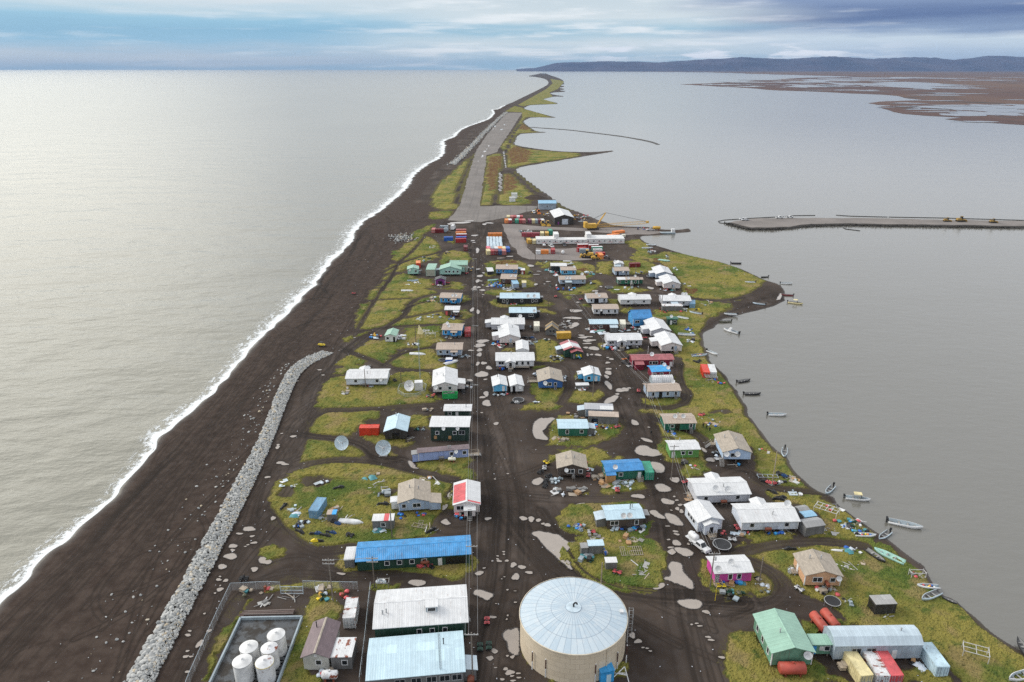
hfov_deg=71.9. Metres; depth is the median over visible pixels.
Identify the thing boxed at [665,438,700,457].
house
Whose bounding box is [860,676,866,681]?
door
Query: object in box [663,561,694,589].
puddle
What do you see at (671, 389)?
house
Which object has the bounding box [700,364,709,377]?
shipping container
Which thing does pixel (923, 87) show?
pond
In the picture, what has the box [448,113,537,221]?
runway
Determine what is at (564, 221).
roller door
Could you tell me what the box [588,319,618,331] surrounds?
house
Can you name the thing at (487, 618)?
quad
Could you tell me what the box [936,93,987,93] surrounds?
pond
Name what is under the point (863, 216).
floating boom
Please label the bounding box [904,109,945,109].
pond
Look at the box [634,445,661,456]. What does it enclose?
puddle
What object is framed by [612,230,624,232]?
steel stack
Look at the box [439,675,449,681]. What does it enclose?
window
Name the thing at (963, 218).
floating boom
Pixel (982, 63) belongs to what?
hills
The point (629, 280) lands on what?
house
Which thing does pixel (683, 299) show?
house
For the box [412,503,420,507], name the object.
window
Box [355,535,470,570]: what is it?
building
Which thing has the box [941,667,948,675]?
door
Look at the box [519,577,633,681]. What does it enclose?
water tank
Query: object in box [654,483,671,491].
puddle
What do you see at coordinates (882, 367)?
lagoon
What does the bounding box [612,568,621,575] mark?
quad
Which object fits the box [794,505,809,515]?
shack
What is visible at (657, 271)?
house
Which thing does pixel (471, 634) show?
utility pole
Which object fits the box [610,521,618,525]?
window
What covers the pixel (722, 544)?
trampoline
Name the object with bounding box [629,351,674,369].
building
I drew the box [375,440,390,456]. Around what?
dish antenna
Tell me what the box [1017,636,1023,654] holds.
boat
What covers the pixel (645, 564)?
board sheet
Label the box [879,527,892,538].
boat
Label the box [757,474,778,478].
drying rack
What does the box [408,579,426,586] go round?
puddle
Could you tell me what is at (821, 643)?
building
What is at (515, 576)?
puddle
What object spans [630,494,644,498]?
puddle
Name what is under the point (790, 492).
board sheet
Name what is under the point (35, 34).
sky
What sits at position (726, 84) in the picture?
pond
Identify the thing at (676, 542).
puddle
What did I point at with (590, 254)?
wheel loader
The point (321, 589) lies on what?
crate
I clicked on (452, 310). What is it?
house
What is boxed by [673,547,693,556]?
puddle
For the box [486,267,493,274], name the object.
shed
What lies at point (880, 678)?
door
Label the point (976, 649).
drying rack
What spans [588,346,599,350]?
puddle
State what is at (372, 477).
tarp
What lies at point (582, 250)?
shipping container
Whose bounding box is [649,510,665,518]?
puddle
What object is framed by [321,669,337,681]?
fuel tank
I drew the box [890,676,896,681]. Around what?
door
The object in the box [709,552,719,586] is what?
utility pole
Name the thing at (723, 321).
boat
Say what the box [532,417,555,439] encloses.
puddle
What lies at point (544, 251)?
shipping container
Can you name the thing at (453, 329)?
house
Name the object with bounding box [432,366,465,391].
house
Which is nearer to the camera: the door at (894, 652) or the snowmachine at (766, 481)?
the door at (894, 652)
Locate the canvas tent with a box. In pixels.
[417,326,423,333]
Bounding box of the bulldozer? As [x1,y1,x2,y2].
[955,216,966,221]
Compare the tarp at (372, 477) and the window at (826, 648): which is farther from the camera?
the tarp at (372, 477)
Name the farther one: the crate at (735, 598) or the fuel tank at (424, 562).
the fuel tank at (424, 562)
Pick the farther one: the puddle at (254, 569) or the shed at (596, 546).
the shed at (596, 546)
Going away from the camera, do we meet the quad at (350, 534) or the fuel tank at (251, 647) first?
the fuel tank at (251, 647)
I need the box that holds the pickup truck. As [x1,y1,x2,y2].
[685,530,710,553]
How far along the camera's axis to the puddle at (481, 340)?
297.09 m
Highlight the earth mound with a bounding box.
[524,195,546,199]
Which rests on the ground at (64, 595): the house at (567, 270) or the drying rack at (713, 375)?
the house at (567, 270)
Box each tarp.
[289,513,299,517]
[368,475,377,480]
[916,661,926,671]
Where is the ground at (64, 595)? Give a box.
[0,73,1023,681]
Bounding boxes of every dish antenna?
[334,435,347,449]
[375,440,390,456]
[404,380,413,391]
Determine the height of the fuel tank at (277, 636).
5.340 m
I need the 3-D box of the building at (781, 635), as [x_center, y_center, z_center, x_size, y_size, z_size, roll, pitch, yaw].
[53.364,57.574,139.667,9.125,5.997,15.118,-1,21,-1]
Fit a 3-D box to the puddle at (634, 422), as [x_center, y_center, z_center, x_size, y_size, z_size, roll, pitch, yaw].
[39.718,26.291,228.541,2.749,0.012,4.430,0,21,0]
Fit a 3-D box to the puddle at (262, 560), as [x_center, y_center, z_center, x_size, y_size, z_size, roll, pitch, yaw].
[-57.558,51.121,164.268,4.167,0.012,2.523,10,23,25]
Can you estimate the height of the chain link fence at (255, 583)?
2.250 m
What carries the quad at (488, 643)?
on the ground at (64, 595)
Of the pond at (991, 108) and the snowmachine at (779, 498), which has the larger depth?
the pond at (991, 108)
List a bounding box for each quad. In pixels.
[238,576,248,581]
[345,532,354,537]
[477,642,482,651]
[484,616,489,624]
[486,640,491,649]
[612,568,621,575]
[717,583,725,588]
[728,536,736,542]
[733,524,740,530]
[794,584,804,592]
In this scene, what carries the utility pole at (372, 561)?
on the ground at (64, 595)
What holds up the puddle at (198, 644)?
on the ground at (64, 595)
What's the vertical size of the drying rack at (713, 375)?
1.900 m
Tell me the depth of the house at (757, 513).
174.71 m
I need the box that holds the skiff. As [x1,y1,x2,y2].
[942,596,957,604]
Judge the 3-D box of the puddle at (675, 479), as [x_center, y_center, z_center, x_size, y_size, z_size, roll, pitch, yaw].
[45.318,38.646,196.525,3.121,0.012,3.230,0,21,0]
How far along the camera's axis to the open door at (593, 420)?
226.85 m
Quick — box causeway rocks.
[724,221,1023,229]
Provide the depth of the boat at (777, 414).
234.00 m
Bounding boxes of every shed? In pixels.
[326,509,337,521]
[330,637,356,668]
[344,546,356,567]
[372,513,394,528]
[416,260,420,267]
[426,263,436,276]
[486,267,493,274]
[511,279,518,287]
[515,339,528,351]
[580,542,587,553]
[587,539,604,553]
[588,411,618,424]
[599,662,614,681]
[604,557,617,568]
[661,304,682,310]
[867,594,897,613]
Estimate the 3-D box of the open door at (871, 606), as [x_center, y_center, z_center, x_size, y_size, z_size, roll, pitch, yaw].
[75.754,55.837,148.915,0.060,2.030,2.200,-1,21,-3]
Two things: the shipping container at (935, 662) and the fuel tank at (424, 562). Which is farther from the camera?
the fuel tank at (424, 562)
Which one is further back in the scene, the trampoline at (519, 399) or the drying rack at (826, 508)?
the trampoline at (519, 399)
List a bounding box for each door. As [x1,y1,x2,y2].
[313,511,317,518]
[343,618,349,628]
[349,618,354,627]
[392,433,399,438]
[562,219,567,223]
[591,418,597,423]
[606,674,610,681]
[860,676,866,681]
[866,676,872,681]
[868,598,874,612]
[877,676,883,681]
[883,676,889,681]
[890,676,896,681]
[891,650,896,658]
[896,676,902,681]
[935,667,943,676]
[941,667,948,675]
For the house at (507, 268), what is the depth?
391.54 m
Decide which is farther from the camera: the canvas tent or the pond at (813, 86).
the pond at (813, 86)
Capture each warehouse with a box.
[383,413,410,439]
[823,625,923,660]
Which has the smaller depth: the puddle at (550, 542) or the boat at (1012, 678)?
the boat at (1012, 678)
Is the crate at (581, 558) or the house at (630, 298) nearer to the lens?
the crate at (581, 558)
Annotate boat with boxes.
[338,518,362,524]
[409,352,425,354]
[443,360,457,365]
[678,332,695,336]
[691,353,706,356]
[706,348,717,354]
[719,319,732,322]
[724,312,737,315]
[724,327,740,333]
[736,378,750,382]
[743,391,760,394]
[753,302,766,304]
[767,411,786,415]
[782,444,787,456]
[787,299,802,304]
[826,482,835,493]
[843,491,870,500]
[854,532,875,537]
[864,547,885,562]
[874,547,905,564]
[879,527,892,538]
[886,516,922,528]
[917,583,940,589]
[922,589,942,600]
[1009,669,1023,681]
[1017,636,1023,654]
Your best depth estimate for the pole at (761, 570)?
155.89 m
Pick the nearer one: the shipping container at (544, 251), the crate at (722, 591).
the crate at (722, 591)
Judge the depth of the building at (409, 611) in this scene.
141.41 m
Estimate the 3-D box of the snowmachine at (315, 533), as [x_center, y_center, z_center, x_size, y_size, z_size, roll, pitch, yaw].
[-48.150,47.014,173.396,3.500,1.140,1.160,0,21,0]
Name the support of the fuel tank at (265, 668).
in the containment pit
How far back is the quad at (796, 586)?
154.73 m
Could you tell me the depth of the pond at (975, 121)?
1509.76 m
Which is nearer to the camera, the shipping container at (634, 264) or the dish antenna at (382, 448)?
the dish antenna at (382, 448)
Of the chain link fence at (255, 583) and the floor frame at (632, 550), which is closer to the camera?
the chain link fence at (255, 583)
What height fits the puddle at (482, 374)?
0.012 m
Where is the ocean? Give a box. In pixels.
[0,70,547,593]
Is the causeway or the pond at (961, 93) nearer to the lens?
the causeway
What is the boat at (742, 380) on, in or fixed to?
on the lagoon
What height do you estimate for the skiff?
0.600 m
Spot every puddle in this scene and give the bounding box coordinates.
[195,639,203,647]
[218,564,226,568]
[223,553,236,559]
[228,544,237,547]
[243,526,255,530]
[251,567,257,571]
[258,557,272,563]
[407,460,418,468]
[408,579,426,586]
[440,519,450,524]
[473,589,493,600]
[474,343,485,347]
[474,571,483,575]
[475,371,488,376]
[476,339,489,342]
[482,400,491,405]
[490,648,497,653]
[501,627,519,655]
[505,670,514,674]
[511,573,519,579]
[528,516,534,521]
[531,477,543,484]
[531,530,573,569]
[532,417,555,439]
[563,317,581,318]
[568,322,579,328]
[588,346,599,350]
[604,381,611,389]
[604,395,618,402]
[616,388,628,391]
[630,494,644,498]
[631,419,638,424]
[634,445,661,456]
[640,437,652,442]
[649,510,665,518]
[651,461,665,472]
[653,582,665,589]
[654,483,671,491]
[661,498,674,504]
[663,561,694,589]
[664,513,683,525]
[667,548,675,554]
[669,477,679,482]
[672,540,681,545]
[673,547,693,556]
[677,598,702,609]
[705,457,714,461]
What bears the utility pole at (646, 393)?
on the ground at (64, 595)
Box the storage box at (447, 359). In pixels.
[445,357,452,361]
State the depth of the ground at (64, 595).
188.68 m
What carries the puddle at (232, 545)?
on the ground at (64, 595)
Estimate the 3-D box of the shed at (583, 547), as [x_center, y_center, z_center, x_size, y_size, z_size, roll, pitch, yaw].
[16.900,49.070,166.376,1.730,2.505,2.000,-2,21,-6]
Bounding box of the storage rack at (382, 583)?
[376,577,389,588]
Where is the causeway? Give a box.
[730,218,1023,229]
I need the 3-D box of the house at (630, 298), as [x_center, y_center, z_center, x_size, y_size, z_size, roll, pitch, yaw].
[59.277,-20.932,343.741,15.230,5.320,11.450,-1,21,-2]
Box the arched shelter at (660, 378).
[649,374,672,382]
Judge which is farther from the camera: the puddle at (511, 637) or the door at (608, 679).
the puddle at (511, 637)
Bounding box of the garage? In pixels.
[550,208,573,224]
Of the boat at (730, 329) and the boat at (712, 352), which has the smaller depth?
the boat at (712, 352)
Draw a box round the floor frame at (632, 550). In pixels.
[620,546,642,555]
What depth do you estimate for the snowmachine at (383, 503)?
185.05 m
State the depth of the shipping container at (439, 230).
491.10 m
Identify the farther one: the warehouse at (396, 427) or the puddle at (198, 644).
the warehouse at (396, 427)
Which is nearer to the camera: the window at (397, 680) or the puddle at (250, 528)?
the window at (397, 680)
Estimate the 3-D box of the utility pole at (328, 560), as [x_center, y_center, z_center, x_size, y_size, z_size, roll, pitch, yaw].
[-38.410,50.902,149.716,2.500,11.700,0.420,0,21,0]
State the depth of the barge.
489.74 m
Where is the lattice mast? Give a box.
[438,625,441,669]
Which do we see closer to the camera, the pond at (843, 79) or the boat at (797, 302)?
the boat at (797, 302)
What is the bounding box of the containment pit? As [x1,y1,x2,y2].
[209,615,302,681]
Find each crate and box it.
[239,585,247,592]
[318,585,323,592]
[384,491,390,495]
[574,489,581,494]
[578,555,584,562]
[612,480,619,485]
[623,532,628,539]
[719,589,725,594]
[732,595,739,601]
[818,586,827,593]
[836,662,846,670]
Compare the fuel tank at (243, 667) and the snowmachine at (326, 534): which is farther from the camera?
the snowmachine at (326, 534)
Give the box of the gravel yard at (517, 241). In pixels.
[502,224,660,259]
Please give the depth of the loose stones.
175.69 m
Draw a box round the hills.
[516,56,1023,70]
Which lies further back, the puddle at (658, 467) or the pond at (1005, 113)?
the pond at (1005, 113)
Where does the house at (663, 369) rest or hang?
on the ground at (64, 595)
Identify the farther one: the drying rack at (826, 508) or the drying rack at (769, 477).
the drying rack at (769, 477)
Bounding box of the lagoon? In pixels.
[514,71,1023,649]
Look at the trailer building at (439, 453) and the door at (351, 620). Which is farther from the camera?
the trailer building at (439, 453)
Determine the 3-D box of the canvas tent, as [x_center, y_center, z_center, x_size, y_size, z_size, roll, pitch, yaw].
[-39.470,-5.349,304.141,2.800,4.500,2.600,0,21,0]
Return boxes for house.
[300,617,340,669]
[345,365,389,386]
[390,478,441,511]
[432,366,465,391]
[436,342,463,357]
[439,292,462,304]
[441,321,463,337]
[443,404,471,415]
[444,306,461,315]
[453,479,480,520]
[485,314,524,330]
[491,373,507,392]
[492,323,520,346]
[495,351,534,371]
[496,263,521,273]
[500,274,516,283]
[508,374,523,393]
[509,307,539,318]
[527,367,563,389]
[545,321,563,334]
[550,263,566,270]
[556,419,595,436]
[556,450,587,480]
[558,272,585,286]
[559,265,576,275]
[575,365,600,382]
[577,403,612,416]
[584,291,607,303]
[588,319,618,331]
[591,304,618,315]
[593,503,649,528]
[601,459,643,482]
[603,333,642,350]
[612,267,629,276]
[613,260,623,266]
[616,275,642,286]
[617,292,651,306]
[626,309,651,326]
[640,317,670,336]
[642,379,681,399]
[648,265,672,278]
[648,362,670,375]
[649,331,682,353]
[655,274,680,289]
[659,292,691,305]
[659,413,696,431]
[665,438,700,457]
[684,499,724,539]
[686,472,751,507]
[705,430,752,464]
[705,554,754,587]
[731,496,800,534]
[787,549,843,590]
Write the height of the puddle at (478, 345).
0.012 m
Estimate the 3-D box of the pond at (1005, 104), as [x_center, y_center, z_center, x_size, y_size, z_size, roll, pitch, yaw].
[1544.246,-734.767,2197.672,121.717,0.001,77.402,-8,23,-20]
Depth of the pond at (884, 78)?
7654.81 m
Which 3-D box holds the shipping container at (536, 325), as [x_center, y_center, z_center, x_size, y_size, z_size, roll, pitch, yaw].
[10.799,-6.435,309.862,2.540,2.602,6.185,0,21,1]
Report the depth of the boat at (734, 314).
327.21 m
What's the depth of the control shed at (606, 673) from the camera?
131.27 m
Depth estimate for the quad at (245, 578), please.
157.60 m
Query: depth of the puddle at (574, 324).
314.42 m
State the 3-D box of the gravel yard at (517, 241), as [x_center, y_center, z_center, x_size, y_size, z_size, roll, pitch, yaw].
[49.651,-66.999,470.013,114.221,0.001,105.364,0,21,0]
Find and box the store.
[555,339,582,358]
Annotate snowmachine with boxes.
[295,528,303,534]
[309,531,321,534]
[311,538,323,542]
[319,532,330,536]
[325,530,336,533]
[330,520,340,524]
[377,501,389,505]
[425,527,437,533]
[760,479,770,484]
[766,488,777,493]
[772,496,785,500]
[777,472,787,478]
[777,479,786,484]
[782,546,797,550]
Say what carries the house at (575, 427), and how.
on the ground at (64, 595)
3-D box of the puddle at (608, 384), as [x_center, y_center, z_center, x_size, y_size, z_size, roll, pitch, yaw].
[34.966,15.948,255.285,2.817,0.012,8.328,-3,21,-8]
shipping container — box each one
[308,497,326,518]
[342,597,358,628]
[359,424,379,435]
[435,228,443,232]
[444,236,452,240]
[455,238,465,242]
[456,233,466,236]
[465,326,470,336]
[488,232,501,236]
[534,321,539,330]
[541,249,548,253]
[556,331,570,338]
[577,243,588,247]
[579,248,588,252]
[591,246,602,250]
[593,248,601,253]
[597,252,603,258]
[619,319,625,328]
[629,262,640,267]
[642,461,653,479]
[689,300,694,307]
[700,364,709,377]
[707,364,716,376]
[842,651,873,681]
[862,651,890,681]
[875,651,903,681]
[920,642,949,676]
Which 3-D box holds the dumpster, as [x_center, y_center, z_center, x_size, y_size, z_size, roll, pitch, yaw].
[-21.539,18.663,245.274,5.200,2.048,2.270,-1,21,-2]
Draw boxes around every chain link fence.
[185,584,229,681]
[230,581,280,590]
[302,580,357,589]
[359,582,370,681]
[397,382,426,396]
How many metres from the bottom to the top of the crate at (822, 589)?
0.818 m
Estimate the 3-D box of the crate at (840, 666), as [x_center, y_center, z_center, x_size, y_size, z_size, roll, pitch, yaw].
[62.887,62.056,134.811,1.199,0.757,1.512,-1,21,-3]
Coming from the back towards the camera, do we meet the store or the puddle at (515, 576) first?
the store
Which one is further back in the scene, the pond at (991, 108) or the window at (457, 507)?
the pond at (991, 108)
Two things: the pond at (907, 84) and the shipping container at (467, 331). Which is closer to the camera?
the shipping container at (467, 331)
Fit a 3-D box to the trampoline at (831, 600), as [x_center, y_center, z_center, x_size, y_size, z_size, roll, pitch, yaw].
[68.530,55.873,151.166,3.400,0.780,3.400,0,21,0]
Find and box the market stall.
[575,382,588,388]
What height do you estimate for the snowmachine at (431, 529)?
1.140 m
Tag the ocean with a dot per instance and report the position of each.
(168, 240)
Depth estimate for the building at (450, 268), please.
389.36 m
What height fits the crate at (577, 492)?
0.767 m
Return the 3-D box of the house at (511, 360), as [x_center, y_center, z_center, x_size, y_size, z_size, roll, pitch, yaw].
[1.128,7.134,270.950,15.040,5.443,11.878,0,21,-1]
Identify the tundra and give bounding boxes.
[613,71,1023,124]
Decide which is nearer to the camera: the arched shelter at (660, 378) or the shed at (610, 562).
the shed at (610, 562)
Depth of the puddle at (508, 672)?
133.92 m
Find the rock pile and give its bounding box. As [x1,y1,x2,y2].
[383,232,424,243]
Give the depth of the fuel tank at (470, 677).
130.85 m
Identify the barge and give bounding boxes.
[660,228,675,233]
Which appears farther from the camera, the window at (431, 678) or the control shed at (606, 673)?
the control shed at (606, 673)
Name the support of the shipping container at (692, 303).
on the ground at (64, 595)
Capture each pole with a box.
[322,558,334,600]
[366,557,377,587]
[390,510,392,537]
[464,632,477,675]
[466,544,477,585]
[643,382,650,409]
[670,445,678,478]
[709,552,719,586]
[759,557,763,582]
[771,451,777,484]
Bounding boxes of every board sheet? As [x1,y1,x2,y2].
[642,561,649,568]
[788,491,797,494]
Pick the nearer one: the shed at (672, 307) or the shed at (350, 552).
the shed at (350, 552)
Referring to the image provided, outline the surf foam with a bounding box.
[0,105,504,603]
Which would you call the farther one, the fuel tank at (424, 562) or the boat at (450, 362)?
the boat at (450, 362)
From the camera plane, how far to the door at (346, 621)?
143.88 m
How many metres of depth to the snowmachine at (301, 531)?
173.74 m
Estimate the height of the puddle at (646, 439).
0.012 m
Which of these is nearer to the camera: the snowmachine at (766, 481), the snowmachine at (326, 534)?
the snowmachine at (326, 534)
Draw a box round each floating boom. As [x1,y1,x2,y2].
[718,216,783,223]
[839,215,881,216]
[907,217,1009,219]
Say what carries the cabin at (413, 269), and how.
on the ground at (64, 595)
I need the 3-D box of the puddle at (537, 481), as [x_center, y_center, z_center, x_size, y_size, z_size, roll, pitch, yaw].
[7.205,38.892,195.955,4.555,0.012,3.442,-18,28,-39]
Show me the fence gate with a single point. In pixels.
(291, 590)
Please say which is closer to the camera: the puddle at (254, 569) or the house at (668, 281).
the puddle at (254, 569)
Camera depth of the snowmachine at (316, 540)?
170.53 m
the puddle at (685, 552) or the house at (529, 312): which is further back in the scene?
the house at (529, 312)
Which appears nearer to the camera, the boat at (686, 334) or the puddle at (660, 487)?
the puddle at (660, 487)
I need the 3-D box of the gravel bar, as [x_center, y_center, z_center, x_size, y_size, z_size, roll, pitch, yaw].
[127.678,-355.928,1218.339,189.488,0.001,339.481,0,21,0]
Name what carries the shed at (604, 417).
on the ground at (64, 595)
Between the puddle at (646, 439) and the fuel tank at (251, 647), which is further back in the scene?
the puddle at (646, 439)
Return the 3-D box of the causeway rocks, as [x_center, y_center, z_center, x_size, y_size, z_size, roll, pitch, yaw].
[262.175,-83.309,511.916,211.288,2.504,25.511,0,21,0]
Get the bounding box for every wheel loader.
[580,249,592,257]
[591,254,601,259]
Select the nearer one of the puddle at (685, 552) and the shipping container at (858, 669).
the shipping container at (858, 669)
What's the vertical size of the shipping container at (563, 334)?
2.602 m
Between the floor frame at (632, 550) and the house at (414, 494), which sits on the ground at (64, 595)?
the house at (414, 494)
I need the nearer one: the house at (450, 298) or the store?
the store
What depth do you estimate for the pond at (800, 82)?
5558.39 m
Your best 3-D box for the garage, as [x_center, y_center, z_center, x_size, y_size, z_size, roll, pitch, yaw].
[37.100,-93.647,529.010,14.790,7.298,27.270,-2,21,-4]
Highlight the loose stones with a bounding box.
[48,359,295,681]
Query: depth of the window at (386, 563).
160.90 m
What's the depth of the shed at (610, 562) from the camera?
161.04 m
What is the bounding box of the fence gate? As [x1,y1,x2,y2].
[280,586,303,593]
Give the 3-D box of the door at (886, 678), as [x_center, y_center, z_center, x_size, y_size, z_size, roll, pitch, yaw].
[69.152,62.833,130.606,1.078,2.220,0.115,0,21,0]
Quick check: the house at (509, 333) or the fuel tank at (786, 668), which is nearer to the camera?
the fuel tank at (786, 668)
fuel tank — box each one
[232,654,256,681]
[239,640,259,669]
[255,655,277,681]
[260,641,279,670]
[267,628,287,657]
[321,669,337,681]
[420,560,428,565]
[448,456,455,461]
[467,674,473,681]
[777,661,806,677]
[809,611,827,632]
[820,608,840,625]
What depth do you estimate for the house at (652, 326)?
302.40 m
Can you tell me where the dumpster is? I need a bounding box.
[442,391,457,398]
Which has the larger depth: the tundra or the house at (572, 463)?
the tundra
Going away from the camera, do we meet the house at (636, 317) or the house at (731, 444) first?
the house at (731, 444)
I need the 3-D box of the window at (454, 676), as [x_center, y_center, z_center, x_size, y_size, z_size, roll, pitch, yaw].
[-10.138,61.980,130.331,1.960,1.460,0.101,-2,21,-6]
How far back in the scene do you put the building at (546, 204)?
571.56 m
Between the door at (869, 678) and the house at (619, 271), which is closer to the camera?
the door at (869, 678)
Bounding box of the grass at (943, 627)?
[203,79,1023,681]
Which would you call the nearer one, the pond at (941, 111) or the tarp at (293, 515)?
the tarp at (293, 515)
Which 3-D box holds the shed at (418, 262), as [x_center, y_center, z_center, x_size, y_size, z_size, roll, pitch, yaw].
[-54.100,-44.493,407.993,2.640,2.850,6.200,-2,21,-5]
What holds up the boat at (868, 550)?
on the ground at (64, 595)
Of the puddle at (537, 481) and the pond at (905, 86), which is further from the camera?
the pond at (905, 86)
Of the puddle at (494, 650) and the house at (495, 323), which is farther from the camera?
the house at (495, 323)
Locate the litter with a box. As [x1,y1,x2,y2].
[216,234,921,681]
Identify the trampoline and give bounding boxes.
[513,397,523,401]
[713,538,731,551]
[824,595,840,606]
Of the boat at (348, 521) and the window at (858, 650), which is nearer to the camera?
the window at (858, 650)
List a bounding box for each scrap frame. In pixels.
[614,666,628,681]
[908,569,926,577]
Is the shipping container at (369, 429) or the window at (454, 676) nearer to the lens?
the window at (454, 676)
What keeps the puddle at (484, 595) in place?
on the ground at (64, 595)
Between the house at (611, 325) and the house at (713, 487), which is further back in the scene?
the house at (611, 325)
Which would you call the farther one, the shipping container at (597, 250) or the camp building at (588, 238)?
the camp building at (588, 238)
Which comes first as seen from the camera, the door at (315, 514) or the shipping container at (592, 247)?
the door at (315, 514)
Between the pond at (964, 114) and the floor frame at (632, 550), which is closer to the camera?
the floor frame at (632, 550)
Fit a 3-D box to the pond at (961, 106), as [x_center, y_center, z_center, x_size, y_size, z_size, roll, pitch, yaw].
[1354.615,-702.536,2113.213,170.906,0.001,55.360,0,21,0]
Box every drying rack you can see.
[704,374,717,380]
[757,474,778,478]
[813,501,839,518]
[962,640,990,662]
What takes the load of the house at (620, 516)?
on the ground at (64, 595)
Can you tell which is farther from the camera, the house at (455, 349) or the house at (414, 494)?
the house at (455, 349)
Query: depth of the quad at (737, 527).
175.29 m
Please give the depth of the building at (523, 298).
342.29 m
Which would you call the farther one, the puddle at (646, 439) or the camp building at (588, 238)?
the camp building at (588, 238)
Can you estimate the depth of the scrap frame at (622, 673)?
133.24 m
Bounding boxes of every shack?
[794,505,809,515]
[798,517,825,536]
[799,510,816,518]
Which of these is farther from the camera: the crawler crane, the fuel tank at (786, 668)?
the crawler crane
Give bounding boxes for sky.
[0,0,1023,69]
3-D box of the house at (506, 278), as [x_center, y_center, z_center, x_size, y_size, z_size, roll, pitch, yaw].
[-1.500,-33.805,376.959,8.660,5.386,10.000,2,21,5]
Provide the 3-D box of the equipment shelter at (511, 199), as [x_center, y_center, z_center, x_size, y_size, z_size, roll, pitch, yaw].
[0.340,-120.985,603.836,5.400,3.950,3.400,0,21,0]
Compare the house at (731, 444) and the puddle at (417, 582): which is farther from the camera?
the house at (731, 444)
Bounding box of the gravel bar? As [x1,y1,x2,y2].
[533,127,659,144]
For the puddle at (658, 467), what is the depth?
202.68 m
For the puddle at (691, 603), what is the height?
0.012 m
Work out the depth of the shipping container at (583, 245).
448.31 m
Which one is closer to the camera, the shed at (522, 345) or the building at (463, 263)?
the shed at (522, 345)
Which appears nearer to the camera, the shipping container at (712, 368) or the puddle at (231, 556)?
the puddle at (231, 556)
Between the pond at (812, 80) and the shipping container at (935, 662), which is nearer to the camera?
the shipping container at (935, 662)
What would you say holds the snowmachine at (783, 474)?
on the ground at (64, 595)
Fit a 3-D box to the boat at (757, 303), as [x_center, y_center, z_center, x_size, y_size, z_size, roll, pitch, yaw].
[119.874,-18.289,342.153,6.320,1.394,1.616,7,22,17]
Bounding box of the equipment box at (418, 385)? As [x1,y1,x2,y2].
[414,380,422,390]
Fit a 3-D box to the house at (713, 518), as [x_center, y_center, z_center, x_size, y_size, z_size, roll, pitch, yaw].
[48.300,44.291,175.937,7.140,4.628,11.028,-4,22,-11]
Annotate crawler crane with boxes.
[583,212,648,229]
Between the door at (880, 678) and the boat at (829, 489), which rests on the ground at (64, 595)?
the boat at (829, 489)
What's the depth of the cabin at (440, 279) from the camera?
372.40 m
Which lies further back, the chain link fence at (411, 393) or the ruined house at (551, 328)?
the ruined house at (551, 328)
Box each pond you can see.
[701,84,751,84]
[722,81,834,83]
[781,79,897,81]
[786,82,998,86]
[788,86,841,87]
[819,79,867,79]
[820,77,964,78]
[856,84,958,87]
[902,86,987,89]
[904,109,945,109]
[910,104,1023,111]
[911,100,965,100]
[920,111,962,111]
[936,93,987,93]
[940,112,1002,115]
[942,106,980,106]
[949,110,1023,115]
[949,121,1001,121]
[985,104,1022,104]
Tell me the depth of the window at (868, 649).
135.54 m
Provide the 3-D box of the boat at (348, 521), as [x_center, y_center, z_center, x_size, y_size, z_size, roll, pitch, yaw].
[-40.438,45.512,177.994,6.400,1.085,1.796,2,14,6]
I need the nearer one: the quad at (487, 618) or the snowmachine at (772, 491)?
the quad at (487, 618)
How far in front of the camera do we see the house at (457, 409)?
229.83 m
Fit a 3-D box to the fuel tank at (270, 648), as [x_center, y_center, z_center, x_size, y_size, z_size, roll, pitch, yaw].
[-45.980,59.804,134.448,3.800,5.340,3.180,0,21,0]
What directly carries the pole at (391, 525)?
on the ground at (64, 595)
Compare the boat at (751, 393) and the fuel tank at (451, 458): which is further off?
the boat at (751, 393)
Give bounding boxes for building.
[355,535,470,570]
[365,630,477,681]
[372,584,469,638]
[411,444,481,461]
[429,416,470,441]
[436,262,465,275]
[449,260,467,272]
[496,293,542,303]
[536,231,624,243]
[538,200,556,209]
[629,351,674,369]
[753,608,815,665]
[806,634,832,655]
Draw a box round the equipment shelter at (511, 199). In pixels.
[509,197,515,201]
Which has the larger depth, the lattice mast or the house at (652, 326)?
the house at (652, 326)
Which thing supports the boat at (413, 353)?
on the ground at (64, 595)
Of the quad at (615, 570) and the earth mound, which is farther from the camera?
the earth mound
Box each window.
[315,660,321,664]
[341,660,347,664]
[384,561,389,565]
[394,679,404,681]
[411,677,421,681]
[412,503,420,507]
[426,676,436,681]
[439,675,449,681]
[442,627,447,631]
[452,673,461,680]
[456,505,463,509]
[459,430,464,434]
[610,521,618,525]
[812,577,822,581]
[824,646,830,650]
[851,648,861,653]
[866,648,876,650]
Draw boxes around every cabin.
[384,328,398,341]
[407,264,418,274]
[435,275,445,284]
[666,315,678,324]
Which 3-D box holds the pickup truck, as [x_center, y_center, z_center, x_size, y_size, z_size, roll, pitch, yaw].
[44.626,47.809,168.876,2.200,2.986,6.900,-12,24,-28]
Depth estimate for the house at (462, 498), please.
181.93 m
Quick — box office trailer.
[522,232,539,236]
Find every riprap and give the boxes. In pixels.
[135,350,332,681]
[447,112,507,164]
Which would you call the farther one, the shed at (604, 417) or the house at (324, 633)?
the shed at (604, 417)

